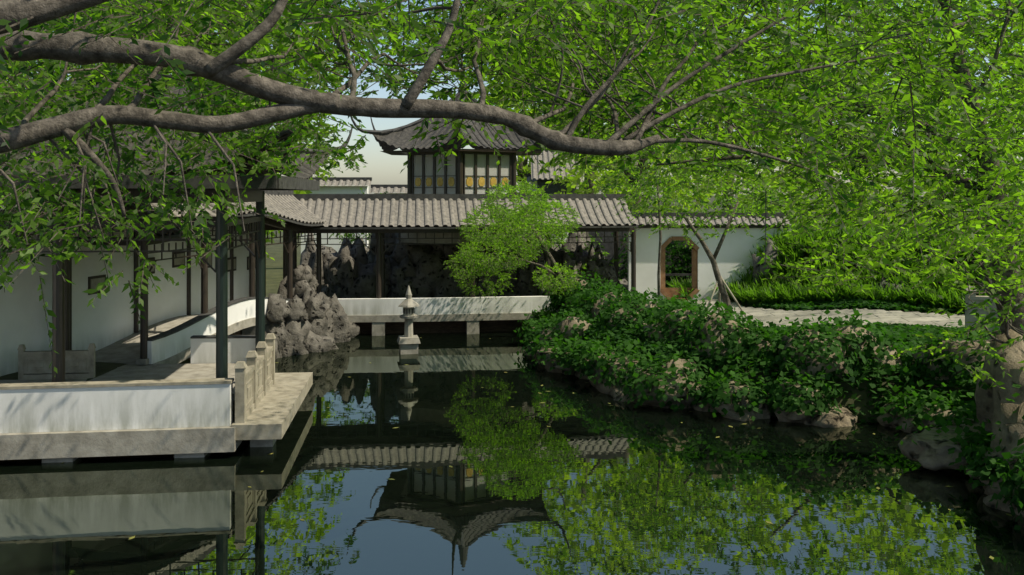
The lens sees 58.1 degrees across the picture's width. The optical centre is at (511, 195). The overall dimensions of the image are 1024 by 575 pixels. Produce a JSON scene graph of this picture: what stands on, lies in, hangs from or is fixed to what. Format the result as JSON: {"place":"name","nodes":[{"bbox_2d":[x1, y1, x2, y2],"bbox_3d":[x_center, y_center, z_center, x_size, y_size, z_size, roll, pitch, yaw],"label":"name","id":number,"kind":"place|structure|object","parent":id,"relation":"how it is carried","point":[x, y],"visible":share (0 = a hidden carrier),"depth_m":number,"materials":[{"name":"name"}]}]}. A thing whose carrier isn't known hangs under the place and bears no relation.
{"place":"outdoors","nodes":[
{"label":"outdoors","id":0,"kind":"place"},
{"bbox_2d":[401,149,521,242],"bbox_3d":[-1.760,0.035,33.400,4.244,3.230,4.900,0,0,0],"label":"pavilion upper storey","id":1,"kind":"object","parent":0,"point":[474,172],"depth_m":31.77,"materials":[{"name":"wood"}]},
{"bbox_2d":[350,76,564,155],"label":"pavilion roof","id":2,"kind":"structure","parent":1,"relation":"on","point":[389,141],"depth_m":31.90,"materials":[{"name":"grey tile"}]},
{"bbox_2d":[0,196,1022,421],"bbox_3d":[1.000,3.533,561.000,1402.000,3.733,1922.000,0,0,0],"label":"ground","id":3,"kind":"structure","parent":0,"point":[274,273],"depth_m":20.05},
{"bbox_2d":[0,209,51,375],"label":"garden wall","id":4,"kind":"structure","parent":3,"relation":"on","point":[22,316],"depth_m":19.45,"materials":[{"name":"white paint"}]},
{"bbox_2d":[0,188,312,462],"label":"waterside pavilion","id":5,"kind":"structure","parent":3,"relation":"on","point":[182,410],"depth_m":15.78,"materials":[{"name":"white paint"}]},
{"bbox_2d":[17,343,95,379],"bbox_3d":[-9.225,3.370,18.675,1.483,0.700,0.130,0,0,-6],"label":"stone balustrade","id":6,"kind":"object","parent":5,"relation":"on","point":[35,365],"visible":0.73,"depth_m":18.61,"materials":[{"name":"grey stone"}]},
{"bbox_2d":[0,74,352,189],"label":"tiled roof","id":7,"kind":"structure","parent":5,"relation":"on","point":[301,181],"depth_m":16.07,"materials":[{"name":"tile"}]},
{"bbox_2d":[234,333,275,422],"bbox_3d":[-4.875,3.415,17.602,0.200,1.050,3.450,0,0,-6],"label":"stone balustrade","id":8,"kind":"object","parent":5,"relation":"on","point":[254,378],"visible":1,"depth_m":16.99,"materials":[{"name":"beige stone"}]},
{"bbox_2d":[69,190,324,364],"bbox_3d":[-8.069,2.462,25.304,2.908,6.076,10.448,0,0,10],"label":"covered corridor","id":9,"kind":"object","parent":3,"relation":"on","point":[177,317],"visible":0.32,"depth_m":22.81,"materials":[{"name":"white paint"}]},
{"bbox_2d":[265,265,359,359],"bbox_3d":[-6.123,3.752,27.500,2.575,3.143,4.939,0,0,0],"label":"rockery","id":10,"kind":"object","parent":3,"relation":"on","point":[306,319],"visible":0.84,"depth_m":26.83,"materials":[{"name":"grey stone"}]},
{"bbox_2d":[301,150,582,252],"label":"buildings","id":11,"kind":"structure","parent":3,"relation":"on","point":[543,178],"depth_m":46.64,"materials":[{"name":"white paint"}]},
{"bbox_2d":[0,0,899,216],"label":"overhanging tree","id":12,"kind":"object","parent":3,"relation":"on","point":[292,101],"visible":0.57,"depth_m":9.64,"materials":[{"name":"brown plant"}]},
{"bbox_2d":[0,124,244,244],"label":"hanging twigs","id":13,"kind":"object","parent":12,"relation":"attached to","point":[88,136],"visible":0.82,"depth_m":9.03,"materials":[{"name":"brown wood"}]},
{"bbox_2d":[283,194,637,335],"bbox_3d":[-1.666,2.730,30.944,11.888,5.540,2.909,0,0,-8],"label":"corridor","id":14,"kind":"object","parent":3,"relation":"on","point":[379,215],"visible":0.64,"depth_m":30.00,"materials":[{"name":"grey tile"}]},
{"bbox_2d":[300,232,627,297],"bbox_3d":[-1.786,2.725,35.132,12.611,5.989,6.614,0,0,0],"label":"rockery","id":15,"kind":"object","parent":3,"relation":"on","point":[348,271],"visible":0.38,"depth_m":32.43,"materials":[{"name":"grey stone"}]},
{"bbox_2d":[0,0,1023,388],"bbox_3d":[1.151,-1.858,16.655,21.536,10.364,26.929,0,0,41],"label":"canopy leaves","id":16,"kind":"object","parent":3,"relation":"on","point":[714,98],"visible":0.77,"depth_m":12.55,"materials":[{"name":"green plant"}]},
{"bbox_2d":[0,0,1023,375],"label":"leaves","id":17,"kind":"object","parent":16,"relation":"attached to","point":[592,34],"visible":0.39,"depth_m":12.61,"materials":[{"name":"green plant"}]},
{"bbox_2d":[0,0,1023,373],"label":"leaves","id":18,"kind":"object","parent":3,"relation":"on","point":[36,198],"visible":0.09,"depth_m":10.26,"materials":[{"name":"green plant"}]},
{"bbox_2d":[496,208,565,291],"bbox_3d":[0.746,2.103,28.648,2.455,3.424,0.524,0,0,-9],"label":"clipped tree","id":19,"kind":"object","parent":3,"relation":"on","point":[552,261],"visible":0.41,"depth_m":28.82,"materials":[{"name":"plant"}]},
{"bbox_2d":[70,35,994,223],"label":"tree trunks","id":20,"kind":"object","parent":3,"relation":"on","point":[524,163],"visible":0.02,"depth_m":55.44,"materials":[{"name":"brown plant"}]},
{"bbox_2d":[0,0,1023,259],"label":"foliage","id":21,"kind":"object","parent":20,"relation":"attached to","point":[574,180],"visible":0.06,"depth_m":44.03,"materials":[{"name":"green plant"}]},
{"bbox_2d":[611,224,726,287],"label":"hedge leaves","id":22,"kind":"object","parent":3,"relation":"on","point":[679,250],"visible":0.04,"depth_m":37.03,"materials":[{"name":"green plant"}]},
{"bbox_2d":[588,213,790,300],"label":"garden wall","id":23,"kind":"structure","parent":3,"relation":"on","point":[734,253],"depth_m":31.95,"materials":[{"name":"white paint"}]},
{"bbox_2d":[655,172,746,315],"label":"tree trunks","id":24,"kind":"object","parent":3,"relation":"on","point":[721,283],"visible":0.63,"depth_m":26.76,"materials":[{"name":"bark"},{"name":"leaf"}]},
{"bbox_2d":[512,268,1023,529],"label":"ivy on bank","id":25,"kind":"object","parent":3,"relation":"on","point":[630,339],"visible":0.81,"depth_m":19.25,"materials":[{"name":"green plant"}]},
{"bbox_2d":[524,279,1023,516],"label":"bank stones","id":26,"kind":"object","parent":3,"relation":"on","point":[834,418],"visible":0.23,"depth_m":19.02,"materials":[{"name":"grey stone"}]},
{"bbox_2d":[592,0,1023,346],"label":"tree","id":27,"kind":"object","parent":3,"relation":"on","point":[1007,326],"visible":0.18,"depth_m":14.86,"materials":[{"name":"green plant"}]},
{"bbox_2d":[665,222,1023,310],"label":"liriope drifts","id":28,"kind":"object","parent":3,"relation":"on","point":[745,290],"visible":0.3,"depth_m":28.65,"materials":[{"name":"green plant"}]},
{"bbox_2d":[752,238,991,300],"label":"garden stones","id":29,"kind":"object","parent":3,"relation":"on","point":[770,250],"visible":0.09,"depth_m":30.60,"materials":[{"name":"grey stone"}]},
{"bbox_2d":[898,329,1023,479],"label":"rocks","id":30,"kind":"object","parent":3,"relation":"on","point":[929,451],"visible":0.6,"depth_m":14.62,"materials":[{"name":"grey stone"}]},
{"bbox_2d":[0,331,1023,574],"bbox_3d":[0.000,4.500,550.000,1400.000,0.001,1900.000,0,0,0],"label":"pond water","id":31,"kind":"structure","parent":0,"point":[588,481],"depth_m":13.85,"materials":[{"name":"green liquid"}]},
{"bbox_2d":[397,285,420,353],"bbox_3d":[-2.950,3.890,26.300,0.624,2.620,0.648,0,0,-11],"label":"stone lantern","id":32,"kind":"object","parent":31,"relation":"in","point":[408,341],"visible":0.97,"depth_m":26.14,"materials":[{"name":"grey stone"}]},
{"bbox_2d":[62,338,1011,558],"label":"floating leaves","id":33,"kind":"object","parent":31,"relation":"on","point":[132,537],"visible":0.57,"depth_m":14.98,"materials":[{"name":"green plant"}]},
{"bbox_2d":[7,0,1023,195],"label":"sky","id":34,"kind":"structure","parent":0,"point":[384,168],"materials":[{"name":"white"}]},
{"bbox_2d":[650,299,964,326],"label":"paving","id":35,"kind":"structure","parent":0,"point":[764,316],"depth_m":25.53,"materials":[{"name":"grey stone"}]},
{"bbox_2d":[965,286,999,338],"bbox_3d":[11.650,3.300,20.950,2.514,2.400,0.500,0,0,18],"label":"bridge railing","id":36,"kind":"object","parent":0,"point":[968,315],"visible":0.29,"depth_m":21.18,"materials":[{"name":"beige stone"}]}
]}

